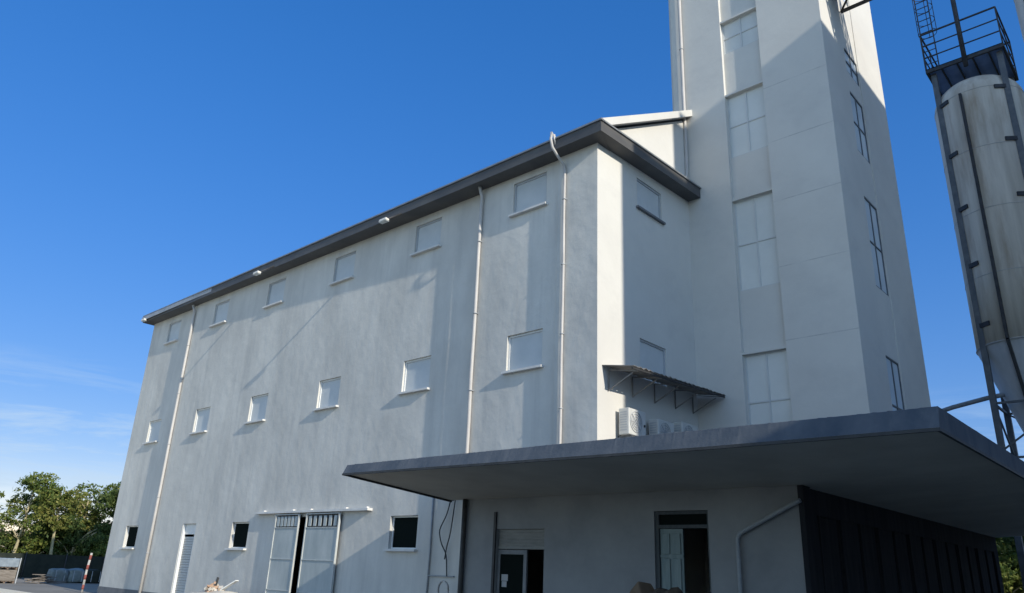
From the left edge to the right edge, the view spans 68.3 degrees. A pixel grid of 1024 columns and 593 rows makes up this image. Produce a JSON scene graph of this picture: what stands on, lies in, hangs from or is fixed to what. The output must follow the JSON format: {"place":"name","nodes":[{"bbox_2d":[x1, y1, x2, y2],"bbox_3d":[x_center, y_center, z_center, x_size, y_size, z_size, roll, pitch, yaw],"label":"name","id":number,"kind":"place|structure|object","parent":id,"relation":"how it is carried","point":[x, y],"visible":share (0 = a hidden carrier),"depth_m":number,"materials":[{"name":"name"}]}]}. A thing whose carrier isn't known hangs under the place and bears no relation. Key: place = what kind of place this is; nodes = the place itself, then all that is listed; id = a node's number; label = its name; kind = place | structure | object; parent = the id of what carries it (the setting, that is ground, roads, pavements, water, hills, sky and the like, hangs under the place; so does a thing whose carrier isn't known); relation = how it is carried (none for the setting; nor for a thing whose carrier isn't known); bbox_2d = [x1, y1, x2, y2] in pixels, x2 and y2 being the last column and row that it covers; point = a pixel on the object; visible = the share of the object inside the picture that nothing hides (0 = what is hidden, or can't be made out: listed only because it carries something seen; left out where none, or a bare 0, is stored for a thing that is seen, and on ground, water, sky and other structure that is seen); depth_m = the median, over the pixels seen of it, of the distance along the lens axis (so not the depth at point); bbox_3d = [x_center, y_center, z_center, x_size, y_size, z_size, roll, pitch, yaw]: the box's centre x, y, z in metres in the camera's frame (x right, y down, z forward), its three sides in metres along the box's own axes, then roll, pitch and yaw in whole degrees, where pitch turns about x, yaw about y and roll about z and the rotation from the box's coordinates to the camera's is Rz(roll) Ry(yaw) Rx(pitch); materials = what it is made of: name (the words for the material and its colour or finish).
{"place":"outdoors","nodes":[
{"label":"outdoors","id":0,"kind":"place"},
{"bbox_2d":[0,588,29,592],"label":"yard","id":1,"kind":"structure","parent":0,"point":[7,591],"depth_m":38.15,"materials":[{"name":"concrete"}]},
{"bbox_2d":[0,552,105,577],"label":"net fence","id":2,"kind":"object","parent":1,"relation":"on","point":[30,564],"visible":0.23,"depth_m":59.04,"materials":[{"name":"metal"}]},
{"bbox_2d":[0,578,99,592],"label":"road","id":3,"kind":"structure","parent":0,"point":[36,587],"depth_m":44.79,"materials":[{"name":"grey concrete"}]},
{"bbox_2d":[0,558,21,583],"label":"pallet stack","id":4,"kind":"object","parent":3,"relation":"on","point":[6,574],"visible":1,"depth_m":48.01,"materials":[{"name":"brown wood"}]},
{"bbox_2d":[24,574,65,583],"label":"board heap","id":5,"kind":"object","parent":3,"relation":"on","point":[39,578],"visible":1,"depth_m":50.01,"materials":[{"name":"beige wood"}]},
{"bbox_2d":[46,568,69,581],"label":"wrapped bale","id":6,"kind":"object","parent":3,"relation":"on","point":[61,574],"visible":0.69,"depth_m":52.16},
{"bbox_2d":[67,568,84,582],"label":"wrapped bale","id":7,"kind":"object","parent":3,"relation":"on","point":[76,575],"visible":0.78,"depth_m":52.88},
{"bbox_2d":[81,553,92,591],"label":"marker post","id":8,"kind":"object","parent":3,"relation":"on","point":[86,571],"visible":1,"depth_m":40.57,"materials":[{"name":"white paint"}]},
{"bbox_2d":[85,569,101,582],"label":"wrapped bale","id":9,"kind":"object","parent":3,"relation":"on","point":[93,575],"visible":0.68,"depth_m":53.65},
{"bbox_2d":[186,581,234,592],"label":"rubble heap","id":10,"kind":"object","parent":3,"relation":"on","point":[211,588],"visible":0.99,"depth_m":28.92,"materials":[{"name":"brick"}]},
{"bbox_2d":[220,580,238,590],"bbox_3d":[-10.907,11.113,28.910,0.827,0.485,0.180,-5,-21,20],"label":"board","id":11,"kind":"object","parent":10,"relation":"on","point":[229,585],"visible":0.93,"depth_m":28.85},
{"bbox_2d":[97,110,725,592],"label":"mill building","id":12,"kind":"structure","parent":3,"relation":"on","point":[539,294],"depth_m":26.86,"materials":[{"name":"paint"}]},
{"bbox_2d":[119,526,137,548],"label":"window","id":13,"kind":"structure","parent":12,"relation":"in","point":[132,531],"depth_m":38.90,"materials":[{"name":"black glass"}]},
{"bbox_2d":[142,419,161,444],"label":"window","id":14,"kind":"structure","parent":12,"relation":"in","point":[155,425],"depth_m":40.56,"materials":[{"name":"white paint"}]},
{"bbox_2d":[163,320,181,344],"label":"window","id":15,"kind":"structure","parent":12,"relation":"in","point":[175,327],"depth_m":42.45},
{"bbox_2d":[171,524,195,592],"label":"door","id":16,"kind":"structure","parent":12,"relation":"in","point":[186,544],"depth_m":34.23,"materials":[{"name":"white metal"}]},
{"bbox_2d":[188,407,210,434],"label":"window","id":17,"kind":"structure","parent":12,"relation":"in","point":[202,418],"depth_m":36.76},
{"bbox_2d":[209,300,229,327],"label":"window","id":18,"kind":"structure","parent":12,"relation":"in","point":[222,309],"depth_m":38.61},
{"bbox_2d":[224,522,248,549],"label":"window","id":19,"kind":"structure","parent":12,"relation":"in","point":[240,533],"depth_m":31.57,"materials":[{"name":"black glass"}]},
{"bbox_2d":[243,394,267,423],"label":"window","id":20,"kind":"structure","parent":12,"relation":"in","point":[259,403],"depth_m":33.42,"materials":[{"name":"white paint"}]},
{"bbox_2d":[253,266,273,275],"bbox_3d":[-11.307,-1.219,34.508,0.428,0.679,0.884,-15,-27,40],"label":"flood lamp","id":21,"kind":"object","parent":12,"relation":"attached to","point":[256,273],"visible":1,"depth_m":34.28,"materials":[{"name":"metal"}]},
{"bbox_2d":[262,278,285,308],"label":"window","id":22,"kind":"structure","parent":12,"relation":"in","point":[276,293],"depth_m":35.27,"materials":[{"name":"glass"}]},
{"bbox_2d":[312,377,340,410],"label":"window","id":23,"kind":"structure","parent":12,"relation":"in","point":[329,390],"depth_m":30.01,"materials":[{"name":"white paint"}]},
{"bbox_2d":[328,252,355,285],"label":"window","id":24,"kind":"structure","parent":12,"relation":"in","point":[344,270],"depth_m":31.85,"materials":[{"name":"glass"}]},
{"bbox_2d":[379,213,401,223],"bbox_3d":[-4.527,-2.996,28.469,0.428,0.679,0.884,-15,-27,40],"label":"flood lamp","id":25,"kind":"object","parent":12,"relation":"attached to","point":[384,220],"visible":1,"depth_m":28.16,"materials":[{"name":"metal"}]},
{"bbox_2d":[383,516,417,551],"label":"window","id":26,"kind":"structure","parent":12,"relation":"in","point":[404,531],"depth_m":24.85,"materials":[{"name":"black glass"}]},
{"bbox_2d":[397,356,430,394],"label":"window","id":27,"kind":"structure","parent":12,"relation":"in","point":[417,372],"depth_m":26.65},
{"bbox_2d":[410,218,441,256],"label":"window","id":28,"kind":"structure","parent":12,"relation":"in","point":[429,234],"depth_m":28.46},
{"bbox_2d":[437,580,448,592],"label":"hose","id":29,"kind":"object","parent":12,"relation":"hanging from","point":[439,584],"visible":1,"depth_m":22.16,"materials":[{"name":"plastic"}]},
{"bbox_2d":[501,329,543,374],"bbox_3d":[0.373,1.687,23.088,1.610,1.243,0.290,-15,-27,40],"label":"window","id":30,"kind":"structure","parent":12,"relation":"in","point":[525,349],"depth_m":23.17,"materials":[{"name":"glass"}]},
{"bbox_2d":[508,173,547,217],"bbox_3d":[0.580,-3.369,24.932,1.610,1.253,0.270,-15,-27,40],"label":"window","id":31,"kind":"structure","parent":12,"relation":"in","point":[530,194],"depth_m":25.00,"materials":[{"name":"glass"}]},
{"bbox_2d":[618,407,645,437],"bbox_3d":[3.325,3.752,21.063,0.480,1.140,0.866,-15,-27,40],"label":"air conditioner","id":32,"kind":"object","parent":12,"relation":"attached to","point":[632,422],"visible":0.94,"depth_m":20.86,"materials":[{"name":"metal"}]},
{"bbox_2d":[636,179,665,224],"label":"window","id":33,"kind":"structure","parent":12,"relation":"in","point":[648,200],"depth_m":25.16,"materials":[{"name":"paint"}]},
{"bbox_2d":[640,339,665,386],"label":"window","id":34,"kind":"structure","parent":12,"relation":"in","point":[652,357],"depth_m":23.32,"materials":[{"name":"glass"}]},
{"bbox_2d":[648,419,673,434],"bbox_3d":[4.346,4.237,22.095,0.480,1.140,0.906,-15,-27,40],"label":"air conditioner","id":35,"kind":"object","parent":12,"relation":"attached to","point":[657,426],"visible":0.46,"depth_m":21.92,"materials":[{"name":"metal"}]},
{"bbox_2d":[673,422,696,431],"bbox_3d":[5.272,4.491,23.089,0.480,1.140,0.956,-15,-27,40],"label":"air conditioner","id":36,"kind":"object","parent":12,"relation":"attached to","point":[680,426],"visible":0.25,"depth_m":22.90,"materials":[{"name":"metal"}]},
{"bbox_2d":[630,581,682,592],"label":"sack heap","id":37,"kind":"object","parent":3,"relation":"on","point":[641,587],"visible":1,"depth_m":14.21,"materials":[{"name":"fabric"}]},
{"bbox_2d":[342,406,1023,592],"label":"loading bay","id":38,"kind":"object","parent":3,"relation":"on","point":[925,500],"visible":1,"depth_m":17.54,"materials":[{"name":"grey concrete"}]},
{"bbox_2d":[496,550,527,592],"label":"glass door","id":39,"kind":"structure","parent":38,"relation":"in","point":[512,571],"depth_m":20.84,"materials":[{"name":"black"}]},
{"bbox_2d":[660,529,685,592],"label":"door","id":40,"kind":"structure","parent":38,"relation":"in","point":[672,540],"depth_m":17.72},
{"bbox_2d":[820,517,843,592],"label":"side door","id":41,"kind":"structure","parent":38,"relation":"in","point":[831,553],"depth_m":16.96,"materials":[{"name":"black metal"}]},
{"bbox_2d":[836,520,864,592],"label":"side door","id":42,"kind":"structure","parent":38,"relation":"in","point":[853,562],"depth_m":17.76,"materials":[{"name":"black metal"}]},
{"bbox_2d":[861,525,881,592],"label":"side door","id":43,"kind":"structure","parent":38,"relation":"in","point":[868,534],"depth_m":18.76,"materials":[{"name":"black metal"}]},
{"bbox_2d":[874,528,898,592],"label":"side door","id":44,"kind":"structure","parent":38,"relation":"in","point":[888,556],"depth_m":19.56,"materials":[{"name":"black metal"}]},
{"bbox_2d":[895,532,912,592],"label":"side door","id":45,"kind":"structure","parent":38,"relation":"in","point":[902,550],"depth_m":20.57,"materials":[{"name":"black metal"}]},
{"bbox_2d":[905,534,927,592],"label":"side door","id":46,"kind":"structure","parent":38,"relation":"in","point":[920,575],"depth_m":21.35,"materials":[{"name":"black metal"}]},
{"bbox_2d":[924,538,939,592],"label":"side door","id":47,"kind":"structure","parent":38,"relation":"in","point":[932,572],"depth_m":22.38,"materials":[{"name":"black metal"}]},
{"bbox_2d":[932,540,951,592],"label":"side door","id":48,"kind":"structure","parent":38,"relation":"in","point":[946,582],"depth_m":23.15,"materials":[{"name":"black metal"}]},
{"bbox_2d":[948,543,961,592],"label":"side door","id":49,"kind":"structure","parent":38,"relation":"in","point":[952,552],"depth_m":24.18,"materials":[{"name":"black metal"}]},
{"bbox_2d":[955,544,972,592],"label":"side door","id":50,"kind":"structure","parent":38,"relation":"in","point":[962,549],"depth_m":24.95,"materials":[{"name":"black metal"}]},
{"bbox_2d":[969,547,980,592],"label":"side door","id":51,"kind":"structure","parent":38,"relation":"in","point":[971,550],"depth_m":25.98,"materials":[{"name":"black metal"}]},
{"bbox_2d":[974,548,990,592],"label":"side door","id":52,"kind":"structure","parent":38,"relation":"in","point":[983,565],"depth_m":26.73,"materials":[{"name":"black metal"}]},
{"bbox_2d":[987,551,997,592],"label":"side door","id":53,"kind":"structure","parent":38,"relation":"in","point":[989,554],"depth_m":27.79,"materials":[{"name":"black metal"}]},
{"bbox_2d":[668,0,930,592],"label":"mill tower","id":54,"kind":"structure","parent":3,"relation":"on","point":[804,306],"depth_m":25.21,"materials":[{"name":"paint"}]},
{"bbox_2d":[722,10,758,54],"bbox_3d":[8.516,-9.809,28.049,1.386,1.356,0.075,-15,-27,40],"label":"window","id":55,"kind":"structure","parent":54,"relation":"in","point":[742,31],"depth_m":28.06,"materials":[{"name":"glass"}]},
{"bbox_2d":[727,84,767,157],"bbox_3d":[8.363,-6.192,26.724,1.386,2.506,0.075,-15,-27,40],"label":"window","id":56,"kind":"structure","parent":54,"relation":"in","point":[746,110],"depth_m":26.73,"materials":[{"name":"glass"}]},
{"bbox_2d":[735,192,779,290],"bbox_3d":[8.179,-1.834,25.128,1.386,3.276,0.075,-15,-27,40],"label":"window","id":57,"kind":"structure","parent":54,"relation":"in","point":[755,219],"depth_m":25.12,"materials":[{"name":"glass"}]},
{"bbox_2d":[745,349,792,424],"bbox_3d":[7.965,3.224,23.275,1.386,3.076,0.075,-15,-27,40],"label":"window","id":58,"kind":"structure","parent":54,"relation":"in","point":[769,400],"depth_m":23.42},
{"bbox_2d":[844,49,858,85],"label":"window","id":59,"kind":"structure","parent":54,"relation":"in","point":[850,64],"depth_m":27.76,"materials":[{"name":"white"}]},
{"bbox_2d":[840,0,871,13],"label":"conveyor bridge","id":60,"kind":"structure","parent":54,"relation":"attached to","point":[848,8],"depth_m":27.62,"materials":[{"name":"metal"}]},
{"bbox_2d":[850,92,869,163],"bbox_3d":[12.307,-5.988,26.782,0.075,2.416,1.346,-15,-27,40],"label":"window","id":61,"kind":"structure","parent":54,"relation":"in","point":[860,132],"depth_m":26.88,"materials":[{"name":"white glass"}]},
{"bbox_2d":[864,196,888,295],"bbox_3d":[12.125,-1.686,25.206,0.075,3.246,1.346,-15,-27,40],"label":"window","id":62,"kind":"structure","parent":54,"relation":"in","point":[871,212],"depth_m":25.30,"materials":[{"name":"white glass"}]},
{"bbox_2d":[886,356,904,410],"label":"window","id":63,"kind":"structure","parent":54,"relation":"in","point":[892,367],"depth_m":23.67,"materials":[{"name":"white glass"}]},
{"bbox_2d":[912,0,1023,588],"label":"silo","id":64,"kind":"object","parent":3,"relation":"on","point":[979,109],"visible":0.98,"depth_m":34.36,"materials":[{"name":"paint"}]},
{"bbox_2d":[999,552,1023,592],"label":"bush","id":65,"kind":"object","parent":3,"relation":"on","point":[1008,574],"visible":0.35,"depth_m":47.50,"materials":[{"name":"green plant"}]},
{"bbox_2d":[1014,0,1023,40],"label":"silo","id":66,"kind":"object","parent":3,"relation":"on","point":[1019,5],"visible":1,"depth_m":39.30,"materials":[{"name":"paint"}]},
{"bbox_2d":[0,0,1023,546],"label":"sky","id":67,"kind":"structure","parent":0,"point":[155,155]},
{"label":"ground","id":68,"kind":"structure","parent":0,"visible":0},
{"bbox_2d":[0,491,6,509],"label":"tree","id":69,"kind":"object","parent":68,"relation":"on","point":[2,494],"visible":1,"depth_m":68.10,"materials":[{"name":"green plant"}]},
{"bbox_2d":[0,526,17,552],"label":"bush","id":70,"kind":"object","parent":68,"relation":"on","point":[2,540],"visible":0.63,"depth_m":68.29,"materials":[{"name":"green plant"}]},
{"bbox_2d":[0,532,48,553],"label":"bush","id":71,"kind":"object","parent":68,"relation":"on","point":[12,548],"visible":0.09,"depth_m":68.82,"materials":[{"name":"green plant"}]},
{"bbox_2d":[0,471,67,552],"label":"tree","id":72,"kind":"object","parent":68,"relation":"on","point":[39,485],"visible":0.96,"depth_m":68.64,"materials":[{"name":"green plant"}]},
{"bbox_2d":[0,528,67,553],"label":"bush","id":73,"kind":"object","parent":68,"relation":"on","point":[37,542],"visible":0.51,"depth_m":69.20,"materials":[{"name":"green plant"}]},
{"bbox_2d":[27,489,61,532],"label":"tree","id":74,"kind":"object","parent":68,"relation":"on","point":[40,516],"visible":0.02,"depth_m":73.86,"materials":[{"name":"green plant"}]},
{"bbox_2d":[30,486,89,554],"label":"tree","id":75,"kind":"object","parent":68,"relation":"on","point":[69,503],"visible":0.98,"depth_m":68.69,"materials":[{"name":"green leaf"},{"name":"bark"}]},
{"bbox_2d":[45,528,77,555],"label":"bush","id":76,"kind":"object","parent":68,"relation":"on","point":[54,540],"visible":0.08,"depth_m":70.55,"materials":[{"name":"green plant"}]},
{"bbox_2d":[39,509,111,555],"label":"bush","id":77,"kind":"object","parent":68,"relation":"on","point":[73,539],"visible":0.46,"depth_m":70.09,"materials":[{"name":"green plant"}]},
{"bbox_2d":[66,499,106,531],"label":"tree","id":78,"kind":"object","parent":68,"relation":"on","point":[85,509],"visible":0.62,"depth_m":73.73,"materials":[{"name":"green plant"}]},
{"bbox_2d":[73,533,109,556],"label":"bush","id":79,"kind":"object","parent":68,"relation":"on","point":[99,550],"visible":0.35,"depth_m":69.84,"materials":[{"name":"green plant"}]},
{"bbox_2d":[64,480,119,526],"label":"tree","id":80,"kind":"object","parent":68,"relation":"on","point":[107,488],"visible":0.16,"depth_m":79.09,"materials":[{"name":"green plant"}]},
{"bbox_2d":[77,520,112,555],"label":"bush","id":81,"kind":"object","parent":68,"relation":"on","point":[108,521],"visible":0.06,"depth_m":73.30,"materials":[{"name":"green plant"}]},
{"bbox_2d":[88,482,120,520],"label":"tree","id":82,"kind":"object","parent":68,"relation":"on","point":[108,501],"visible":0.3,"depth_m":72.55,"materials":[{"name":"green plant"}]},
{"bbox_2d":[996,538,1019,592],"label":"bush","id":83,"kind":"object","parent":68,"relation":"on","point":[1003,548],"visible":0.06,"depth_m":49.38,"materials":[{"name":"green plant"}]},
{"bbox_2d":[995,536,1023,592],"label":"bush","id":84,"kind":"object","parent":68,"relation":"on","point":[1011,540],"visible":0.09,"depth_m":50.99,"materials":[{"name":"green plant"}]}
]}

